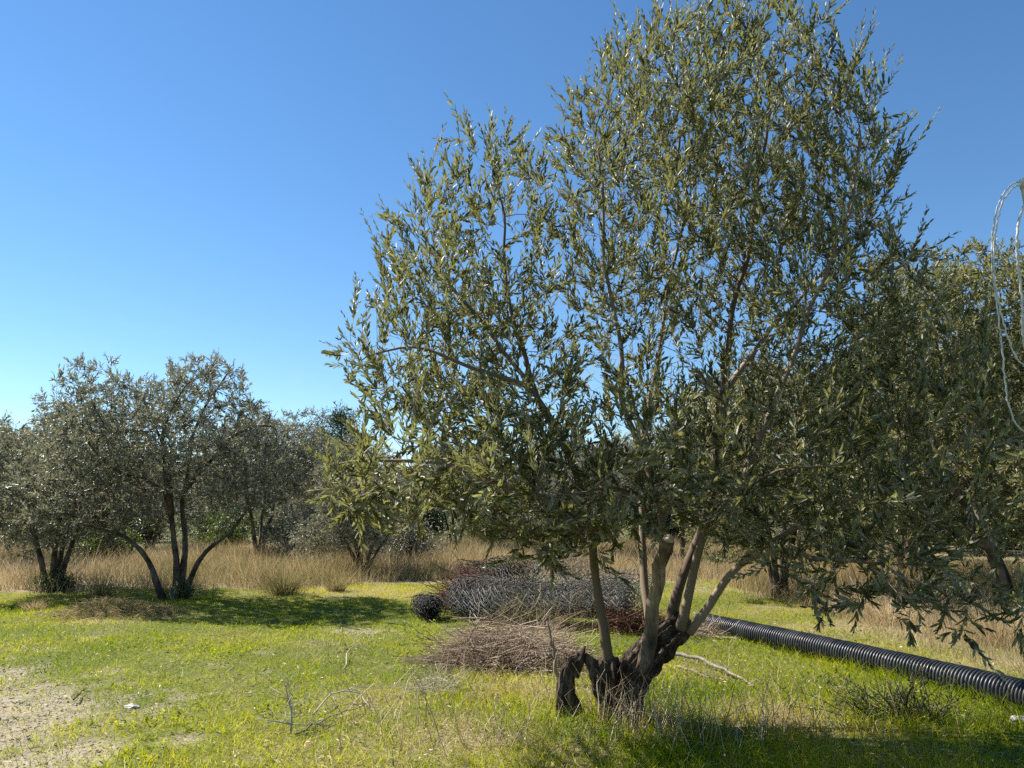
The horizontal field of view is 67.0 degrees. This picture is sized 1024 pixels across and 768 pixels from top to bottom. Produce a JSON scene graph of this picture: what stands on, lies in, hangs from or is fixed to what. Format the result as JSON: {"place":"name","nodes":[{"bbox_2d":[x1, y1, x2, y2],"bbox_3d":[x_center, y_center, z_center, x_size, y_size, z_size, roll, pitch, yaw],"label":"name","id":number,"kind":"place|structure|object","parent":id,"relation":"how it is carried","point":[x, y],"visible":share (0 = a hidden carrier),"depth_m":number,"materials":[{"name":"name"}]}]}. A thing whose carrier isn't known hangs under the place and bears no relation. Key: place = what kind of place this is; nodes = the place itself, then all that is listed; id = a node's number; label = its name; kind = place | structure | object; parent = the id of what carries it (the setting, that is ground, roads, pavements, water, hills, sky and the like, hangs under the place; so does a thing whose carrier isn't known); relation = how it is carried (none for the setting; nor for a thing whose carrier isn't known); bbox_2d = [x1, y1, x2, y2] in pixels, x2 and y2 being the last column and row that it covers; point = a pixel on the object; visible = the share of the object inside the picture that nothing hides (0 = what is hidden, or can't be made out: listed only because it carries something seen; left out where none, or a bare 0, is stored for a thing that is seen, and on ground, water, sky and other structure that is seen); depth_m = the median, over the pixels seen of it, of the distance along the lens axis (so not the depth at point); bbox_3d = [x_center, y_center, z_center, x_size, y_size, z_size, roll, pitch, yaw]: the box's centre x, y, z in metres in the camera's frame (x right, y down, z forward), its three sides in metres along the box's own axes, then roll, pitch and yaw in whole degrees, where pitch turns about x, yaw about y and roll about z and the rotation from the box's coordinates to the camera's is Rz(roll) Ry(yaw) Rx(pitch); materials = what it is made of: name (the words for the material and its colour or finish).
{"place":"outdoors","nodes":[
{"label":"outdoors","id":0,"kind":"place"},
{"bbox_2d":[0,515,1023,767],"bbox_3d":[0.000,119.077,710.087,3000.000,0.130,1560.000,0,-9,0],"label":"ground","id":1,"kind":"structure","parent":0,"point":[162,703],"depth_m":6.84,"materials":[{"name":"green plant"}]},
{"bbox_2d":[0,416,48,535],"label":"olive tree","id":2,"kind":"object","parent":1,"relation":"on","point":[6,435],"visible":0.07,"depth_m":20.81,"materials":[{"name":"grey plant"}]},
{"bbox_2d":[13,597,58,611],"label":"grass tuft","id":3,"kind":"object","parent":1,"relation":"on","point":[33,606],"visible":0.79,"depth_m":11.98,"materials":[{"name":"beige plant"}]},
{"bbox_2d":[1,423,80,546],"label":"olive tree","id":4,"kind":"object","parent":1,"relation":"on","point":[30,429],"visible":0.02,"depth_m":33.21,"materials":[{"name":"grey plant"}]},
{"bbox_2d":[25,565,82,592],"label":"shrub","id":5,"kind":"object","parent":1,"relation":"on","point":[45,581],"visible":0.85,"depth_m":14.67,"materials":[{"name":"green plant"}]},
{"bbox_2d":[0,512,139,548],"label":"shrub","id":6,"kind":"object","parent":1,"relation":"on","point":[60,540],"visible":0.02,"depth_m":31.47,"materials":[{"name":"green plant"}]},
{"bbox_2d":[0,396,158,589],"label":"olive tree","id":7,"kind":"object","parent":1,"relation":"on","point":[57,561],"visible":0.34,"depth_m":14.60,"materials":[{"name":"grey plant"}]},
{"bbox_2d":[69,564,137,598],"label":"grass tuft","id":8,"kind":"object","parent":1,"relation":"on","point":[100,591],"visible":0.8,"depth_m":13.54,"materials":[{"name":"green plant"}]},
{"bbox_2d":[63,506,153,566],"bbox_3d":[-10.966,4.031,20.736,2.509,1.978,2.533,3,-10,-18],"label":"shrub","id":9,"kind":"object","parent":1,"relation":"on","point":[95,542],"visible":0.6,"depth_m":20.38,"materials":[{"name":"green plant"}]},
{"bbox_2d":[15,593,219,623],"bbox_3d":[-5.669,3.260,11.317,3.064,0.438,2.261,0,-9,0],"label":"grass heap","id":10,"kind":"object","parent":1,"relation":"on","point":[106,606],"depth_m":11.18,"materials":[{"name":"beige plant"}]},
{"bbox_2d":[65,442,189,543],"bbox_3d":[-13.635,3.837,26.580,4.469,4.373,4.649,-4,-10,24],"label":"olive tree","id":11,"kind":"object","parent":1,"relation":"on","point":[157,515],"visible":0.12,"depth_m":26.69,"materials":[{"name":"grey plant"}]},
{"bbox_2d":[123,703,139,708],"bbox_3d":[-2.990,2.537,6.078,0.122,0.046,0.100,8,-12,-40],"label":"stone","id":12,"kind":"object","parent":1,"relation":"on","point":[131,706],"visible":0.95,"depth_m":6.06,"materials":[{"name":"white stone"}]},
{"bbox_2d":[122,513,181,541],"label":"shrub","id":13,"kind":"object","parent":1,"relation":"on","point":[158,534],"visible":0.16,"depth_m":38.99,"materials":[{"name":"green plant"}]},
{"bbox_2d":[0,347,307,599],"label":"olive tree","id":14,"kind":"object","parent":1,"relation":"on","point":[241,437],"visible":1,"depth_m":13.14,"materials":[{"name":"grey plant"}]},
{"bbox_2d":[129,445,212,548],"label":"olive tree","id":15,"kind":"object","parent":1,"relation":"on","point":[189,525],"visible":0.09,"depth_m":32.84,"materials":[{"name":"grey plant"}]},
{"bbox_2d":[163,575,197,599],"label":"shrub","id":16,"kind":"object","parent":1,"relation":"on","point":[183,590],"visible":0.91,"depth_m":13.11,"materials":[{"name":"green plant"}]},
{"bbox_2d":[0,629,381,767],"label":"soil clods","id":17,"kind":"object","parent":1,"relation":"on","point":[57,718],"visible":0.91,"depth_m":5.76,"materials":[{"name":"beige soil"}]},
{"bbox_2d":[175,465,239,513],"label":"olive tree","id":18,"kind":"object","parent":1,"relation":"on","point":[193,501],"depth_m":39.05,"materials":[{"name":"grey plant"}]},
{"bbox_2d":[164,500,273,544],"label":"shrub","id":19,"kind":"object","parent":1,"relation":"on","point":[201,530],"visible":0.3,"depth_m":36.10,"materials":[{"name":"green plant"}]},
{"bbox_2d":[189,511,258,548],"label":"shrub","id":20,"kind":"object","parent":1,"relation":"on","point":[237,533],"visible":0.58,"depth_m":29.19,"materials":[{"name":"green plant"}]},
{"bbox_2d":[172,407,330,551],"bbox_3d":[-8.492,3.215,25.128,4.687,5.156,5.323,7,-12,-37],"label":"olive tree","id":21,"kind":"object","parent":1,"relation":"on","point":[302,435],"visible":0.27,"depth_m":24.95,"materials":[{"name":"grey plant"}]},
{"bbox_2d":[243,498,302,539],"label":"shrub","id":22,"kind":"object","parent":1,"relation":"on","point":[257,529],"visible":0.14,"depth_m":41.88,"materials":[{"name":"green plant"}]},
{"bbox_2d":[239,564,327,595],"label":"grass tuft","id":23,"kind":"object","parent":1,"relation":"on","point":[277,587],"visible":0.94,"depth_m":13.96,"materials":[{"name":"plant"}]},
{"bbox_2d":[256,666,324,733],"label":"dead sapling","id":24,"kind":"object","parent":1,"relation":"on","point":[289,704],"visible":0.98,"depth_m":5.38,"materials":[{"name":"wood"}]},
{"bbox_2d":[252,454,328,536],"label":"olive tree","id":25,"kind":"object","parent":1,"relation":"on","point":[284,507],"visible":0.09,"depth_m":35.07,"materials":[{"name":"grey plant"}]},
{"bbox_2d":[248,497,347,559],"bbox_3d":[-6.390,4.386,23.416,3.141,2.043,3.287,0,-9,0],"label":"shrub","id":26,"kind":"object","parent":1,"relation":"on","point":[289,520],"visible":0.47,"depth_m":23.07,"materials":[{"name":"green plant"}]},
{"bbox_2d":[295,703,369,733],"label":"fallen twig","id":27,"kind":"object","parent":1,"relation":"on","point":[307,727],"visible":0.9,"depth_m":5.45,"materials":[{"name":"grey wood"}]},
{"bbox_2d":[317,571,355,591],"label":"grass tuft","id":28,"kind":"object","parent":1,"relation":"on","point":[336,586],"visible":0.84,"depth_m":14.63,"materials":[{"name":"beige plant"}]},
{"bbox_2d":[284,428,395,538],"bbox_3d":[-6.886,4.159,30.049,4.989,4.832,4.393,4,-10,-21],"label":"olive tree","id":29,"kind":"object","parent":1,"relation":"on","point":[308,495],"visible":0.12,"depth_m":29.60,"materials":[{"name":"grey plant"}]},
{"bbox_2d":[304,399,379,461],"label":"pine tree","id":30,"kind":"object","parent":1,"relation":"on","point":[338,424],"visible":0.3,"depth_m":45.87,"materials":[{"name":"green plant"}]},
{"bbox_2d":[312,675,378,714],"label":"fallen twig","id":31,"kind":"object","parent":1,"relation":"on","point":[347,690],"visible":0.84,"depth_m":6.13,"materials":[{"name":"grey wood"}]},
{"bbox_2d":[299,506,395,542],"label":"shrub","id":32,"kind":"object","parent":1,"relation":"on","point":[349,530],"visible":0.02,"depth_m":34.92,"materials":[{"name":"green plant"}]},
{"bbox_2d":[344,643,369,668],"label":"fallen twig","id":33,"kind":"object","parent":1,"relation":"on","point":[351,648],"visible":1,"depth_m":8.18,"materials":[{"name":"beige wood"}]},
{"bbox_2d":[285,461,432,571],"bbox_3d":[-3.793,3.274,19.195,3.282,3.087,3.155,-7,-12,37],"label":"olive tree","id":34,"kind":"object","parent":1,"relation":"on","point":[340,528],"visible":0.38,"depth_m":18.58,"materials":[{"name":"green plant"}]},
{"bbox_2d":[350,505,459,560],"bbox_3d":[-3.063,4.238,22.578,3.003,2.162,2.923,-2,-10,10],"label":"shrub","id":35,"kind":"object","parent":1,"relation":"on","point":[409,540],"visible":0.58,"depth_m":22.31,"materials":[{"name":"green plant"}]},
{"bbox_2d":[369,466,440,536],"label":"olive tree","id":36,"kind":"object","parent":1,"relation":"on","point":[412,498],"visible":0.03,"depth_m":39.32,"materials":[{"name":"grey plant"}]},
{"bbox_2d":[390,617,443,643],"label":"fallen twig","id":37,"kind":"object","parent":1,"relation":"on","point":[418,631],"visible":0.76,"depth_m":9.05,"materials":[{"name":"grey wood"}]},
{"bbox_2d":[391,498,456,540],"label":"shrub","id":38,"kind":"object","parent":1,"relation":"on","point":[433,516],"visible":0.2,"depth_m":39.58,"materials":[{"name":"green plant"}]},
{"bbox_2d":[410,592,445,620],"bbox_3d":[-1.175,3.155,10.936,0.474,0.410,0.461,5,-10,-26],"label":"wire roll","id":39,"kind":"object","parent":1,"relation":"on","point":[432,611],"visible":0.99,"depth_m":10.82,"materials":[{"name":"grey metal"}]},
{"bbox_2d":[387,652,498,701],"bbox_3d":[-0.660,2.416,6.525,0.934,0.334,0.748,-9,-13,42],"label":"dead weed","id":40,"kind":"object","parent":1,"relation":"on","point":[434,683],"visible":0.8,"depth_m":6.46,"materials":[{"name":"beige plant"}]},
{"bbox_2d":[405,553,498,616],"bbox_3d":[-0.767,2.918,11.323,1.533,0.934,1.851,0,-9,0],"label":"rusty wire bundle","id":41,"kind":"object","parent":1,"relation":"on","point":[460,572],"visible":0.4,"depth_m":11.27,"materials":[{"name":"brown metal"}]},
{"bbox_2d":[401,438,515,543],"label":"olive tree","id":42,"kind":"object","parent":1,"relation":"on","point":[435,466],"visible":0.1,"depth_m":28.23,"materials":[{"name":"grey plant"}]},
{"bbox_2d":[451,471,531,538],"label":"olive tree","id":43,"kind":"object","parent":1,"relation":"on","point":[465,511],"visible":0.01,"depth_m":35.57,"materials":[{"name":"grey plant"}]},
{"bbox_2d":[443,509,541,543],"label":"shrub","id":44,"kind":"object","parent":1,"relation":"on","point":[472,532],"visible":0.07,"depth_m":32.74,"materials":[{"name":"green plant"}]},
{"bbox_2d":[452,553,544,600],"bbox_3d":[-0.121,3.069,11.982,1.372,0.834,1.025,7,-11,-34],"label":"wire roll","id":45,"kind":"object","parent":1,"relation":"on","point":[521,568],"visible":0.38,"depth_m":12.03,"materials":[{"name":"grey metal"}]},
{"bbox_2d":[389,602,619,680],"bbox_3d":[-0.070,2.543,7.901,2.421,0.631,2.218,0,-9,0],"label":"brush pile","id":46,"kind":"object","parent":1,"relation":"on","point":[523,648],"visible":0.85,"depth_m":7.67,"materials":[{"name":"brown wood"}]},
{"bbox_2d":[0,526,1023,677],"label":"tall dry grass","id":47,"kind":"structure","parent":1,"relation":"on","point":[233,561],"depth_m":17.08,"materials":[{"name":"beige plant"}]},
{"bbox_2d":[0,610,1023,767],"bbox_3d":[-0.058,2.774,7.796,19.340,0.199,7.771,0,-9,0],"label":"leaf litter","id":48,"kind":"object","parent":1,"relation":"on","point":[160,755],"visible":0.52,"depth_m":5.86,"materials":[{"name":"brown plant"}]},
{"bbox_2d":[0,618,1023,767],"bbox_3d":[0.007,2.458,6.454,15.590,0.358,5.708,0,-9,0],"label":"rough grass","id":49,"kind":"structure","parent":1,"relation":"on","point":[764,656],"depth_m":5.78,"materials":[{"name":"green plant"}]},
{"bbox_2d":[442,574,638,624],"bbox_3d":[0.337,2.919,10.530,2.675,0.715,1.050,-5,-10,26],"label":"wire roll","id":50,"kind":"object","parent":1,"relation":"on","point":[472,605],"visible":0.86,"depth_m":10.43,"materials":[{"name":"grey metal"}]},
{"bbox_2d":[542,614,558,681],"bbox_3d":[0.345,2.370,6.865,0.183,0.662,0.078,5,-11,-28],"label":"leaning stick","id":51,"kind":"object","parent":1,"relation":"on","point":[556,673],"visible":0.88,"depth_m":6.84,"materials":[{"name":"brown wood"}]},
{"bbox_2d":[467,580,639,636],"bbox_3d":[0.487,2.854,9.957,2.240,0.656,1.200,0,-9,0],"label":"dry stem tangle","id":52,"kind":"object","parent":1,"relation":"on","point":[565,615],"visible":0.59,"depth_m":9.92,"materials":[{"name":"brown plant"}]},
{"bbox_2d":[501,439,623,557],"bbox_3d":[1.753,3.557,23.738,4.182,3.972,3.720,3,-10,-16],"label":"olive tree","id":53,"kind":"object","parent":1,"relation":"on","point":[555,489],"visible":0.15,"depth_m":23.30,"materials":[{"name":"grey plant"}]},
{"bbox_2d":[520,553,661,615],"bbox_3d":[1.178,2.962,11.510,2.014,0.990,1.164,-6,-11,30],"label":"wire roll","id":54,"kind":"object","parent":1,"relation":"on","point":[638,590],"visible":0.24,"depth_m":11.55,"materials":[{"name":"grey metal"}]},
{"bbox_2d":[556,592,667,634],"bbox_3d":[1.577,2.835,9.850,1.562,0.643,1.676,-6,-11,31],"label":"rusty wire bundle","id":55,"kind":"object","parent":1,"relation":"on","point":[626,626],"visible":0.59,"depth_m":9.70,"materials":[{"name":"brown metal"}]},
{"bbox_2d":[569,436,661,534],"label":"olive tree","id":56,"kind":"object","parent":1,"relation":"on","point":[617,480],"depth_m":31.38,"materials":[{"name":"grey plant"}]},
{"bbox_2d":[272,613,1021,767],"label":"dry weed stalks","id":57,"kind":"object","parent":1,"relation":"on","point":[644,713],"visible":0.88,"depth_m":5.37,"materials":[{"name":"beige plant"}]},
{"bbox_2d":[297,0,1023,725],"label":"olive tree","id":58,"kind":"object","parent":1,"relation":"on","point":[653,648],"visible":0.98,"depth_m":5.71,"materials":[{"name":"green plant"}]},
{"bbox_2d":[596,418,747,560],"bbox_3d":[4.519,2.956,21.507,4.562,4.419,4.018,-1,-9,6],"label":"olive tree","id":59,"kind":"object","parent":1,"relation":"on","point":[683,539],"visible":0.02,"depth_m":21.51,"materials":[{"name":"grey plant"}]},
{"bbox_2d":[613,502,737,543],"bbox_3d":[7.072,5.321,32.653,7.522,3.393,7.022,2,-10,-14],"label":"shrub","id":60,"kind":"object","parent":1,"relation":"on","point":[674,532],"visible":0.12,"depth_m":31.25,"materials":[{"name":"green plant"}]},
{"bbox_2d":[659,601,740,641],"bbox_3d":[2.289,2.865,9.497,1.228,0.446,1.126,7,-12,-37],"label":"dry twig heap","id":61,"kind":"object","parent":1,"relation":"on","point":[702,630],"visible":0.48,"depth_m":9.39,"materials":[{"name":"wood"}]},
{"bbox_2d":[675,665,739,683],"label":"fallen branch","id":62,"kind":"object","parent":1,"relation":"on","point":[678,666],"visible":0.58,"depth_m":7.20,"materials":[{"name":"grey wood"}]},
{"bbox_2d":[675,652,761,686],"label":"fallen branch","id":63,"kind":"object","parent":1,"relation":"on","point":[701,659],"visible":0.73,"depth_m":7.56,"materials":[{"name":"grey wood"}]},
{"bbox_2d":[711,514,780,541],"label":"shrub","id":64,"kind":"object","parent":1,"relation":"on","point":[761,530],"visible":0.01,"depth_m":38.71,"materials":[{"name":"green plant"}]},
{"bbox_2d":[655,357,882,597],"bbox_3d":[4.859,1.695,14.180,4.084,4.571,3.944,2,-10,-10],"label":"olive tree","id":65,"kind":"object","parent":1,"relation":"on","point":[736,470],"visible":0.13,"depth_m":13.85,"materials":[{"name":"green plant"}]},
{"bbox_2d":[761,461,781,530],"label":"olive tree","id":66,"kind":"object","parent":1,"relation":"on","point":[772,519],"visible":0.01,"depth_m":32.41,"materials":[{"name":"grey plant"}]},
{"bbox_2d":[749,560,841,600],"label":"dead weed","id":67,"kind":"object","parent":1,"relation":"on","point":[790,583],"visible":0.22,"depth_m":13.91,"materials":[{"name":"brown plant"}]},
{"bbox_2d":[768,438,901,543],"bbox_3d":[10.373,3.447,24.944,4.820,4.716,5.014,-6,-11,33],"label":"olive tree","id":68,"kind":"object","parent":1,"relation":"on","point":[798,535],"visible":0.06,"depth_m":25.31,"materials":[{"name":"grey plant"}]},
{"bbox_2d":[765,507,922,548],"bbox_3d":[13.781,5.335,32.804,7.045,3.405,7.547,4,-10,-23],"label":"shrub","id":69,"kind":"object","parent":1,"relation":"on","point":[858,534],"depth_m":32.15,"materials":[{"name":"green plant"}]},
{"bbox_2d":[695,614,1023,710],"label":"drain pipe","id":70,"kind":"object","parent":1,"relation":"on","point":[868,655],"visible":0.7,"depth_m":7.33,"materials":[{"name":"black plastic"}]},
{"bbox_2d":[809,567,909,616],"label":"dead weed","id":71,"kind":"object","parent":1,"relation":"on","point":[862,594],"visible":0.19,"depth_m":11.59,"materials":[{"name":"beige plant"}]},
{"bbox_2d":[827,591,931,628],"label":"grass tuft","id":72,"kind":"object","parent":1,"relation":"on","point":[881,614],"visible":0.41,"depth_m":10.62,"materials":[{"name":"beige plant"}]},
{"bbox_2d":[776,656,989,729],"bbox_3d":[2.802,2.285,5.771,1.611,0.462,0.732,-2,-10,11],"label":"shrub","id":73,"kind":"object","parent":1,"relation":"on","point":[920,706],"visible":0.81,"depth_m":5.75,"materials":[{"name":"green plant"}]},
{"bbox_2d":[794,334,1023,583],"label":"olive tree","id":74,"kind":"object","parent":1,"relation":"on","point":[953,496],"visible":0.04,"depth_m":15.15,"materials":[{"name":"green plant"}]},
{"bbox_2d":[879,431,945,547],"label":"olive tree","id":75,"kind":"object","parent":1,"relation":"on","point":[902,538],"depth_m":30.18,"materials":[{"name":"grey plant"}]},
{"bbox_2d":[803,234,1023,620],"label":"olive tree","id":76,"kind":"object","parent":1,"relation":"on","point":[1014,374],"visible":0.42,"depth_m":11.04,"materials":[{"name":"green plant"}]},
{"bbox_2d":[884,516,943,543],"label":"shrub","id":77,"kind":"object","parent":1,"relation":"on","point":[900,536],"visible":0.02,"depth_m":36.76,"materials":[{"name":"green plant"}]},
{"bbox_2d":[890,568,1010,621],"bbox_3d":[6.205,3.008,11.133,1.830,0.772,1.607,0,-9,0],"label":"dead weed","id":78,"kind":"object","parent":1,"relation":"on","point":[942,596],"visible":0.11,"depth_m":10.93,"materials":[{"name":"beige plant"}]},
{"bbox_2d":[922,596,1023,647],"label":"grass tuft","id":79,"kind":"object","parent":1,"relation":"on","point":[999,632],"visible":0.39,"depth_m":8.88,"materials":[{"name":"beige plant"}]},
{"bbox_2d":[943,331,1023,543],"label":"olive tree","id":80,"kind":"object","parent":1,"relation":"on","point":[1001,496],"visible":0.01,"depth_m":16.60,"materials":[{"name":"green plant"}]},
{"bbox_2d":[955,516,1023,549],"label":"shrub","id":81,"kind":"object","parent":1,"relation":"on","point":[1016,546],"visible":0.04,"depth_m":31.43,"materials":[{"name":"green plant"}]},
{"bbox_2d":[1009,715,1023,725],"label":"stone","id":82,"kind":"object","parent":1,"relation":"on","point":[1016,718],"visible":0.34,"depth_m":5.54,"materials":[{"name":"white stone"}]},
{"bbox_2d":[1019,178,1023,204],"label":"cane pole","id":83,"kind":"object","parent":1,"relation":"on","point":[1022,186],"visible":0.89,"depth_m":4.86,"materials":[{"name":"beige wood"}]},
{"bbox_2d":[991,181,1023,431],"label":"hanging cable","id":84,"kind":"object","parent":83,"relation":"hanging from","point":[1008,403],"visible":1,"depth_m":4.72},
{"bbox_2d":[992,183,1023,365],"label":"hanging cable","id":85,"kind":"object","parent":83,"relation":"hanging from","point":[1004,198],"visible":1,"depth_m":4.75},
{"bbox_2d":[1015,206,1023,348],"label":"hanging cable","id":86,"kind":"object","parent":83,"relation":"hanging from","point":[1018,271],"visible":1,"depth_m":4.73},
{"bbox_2d":[0,0,1023,467],"label":"sky","id":87,"kind":"structure","parent":0,"point":[178,178],"materials":[{"name":"blue"}]},
{"bbox_2d":[158,467,991,514],"bbox_3d":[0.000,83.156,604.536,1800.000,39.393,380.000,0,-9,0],"label":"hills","id":88,"kind":"structure","parent":0,"point":[396,477],"depth_m":471.50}
]}

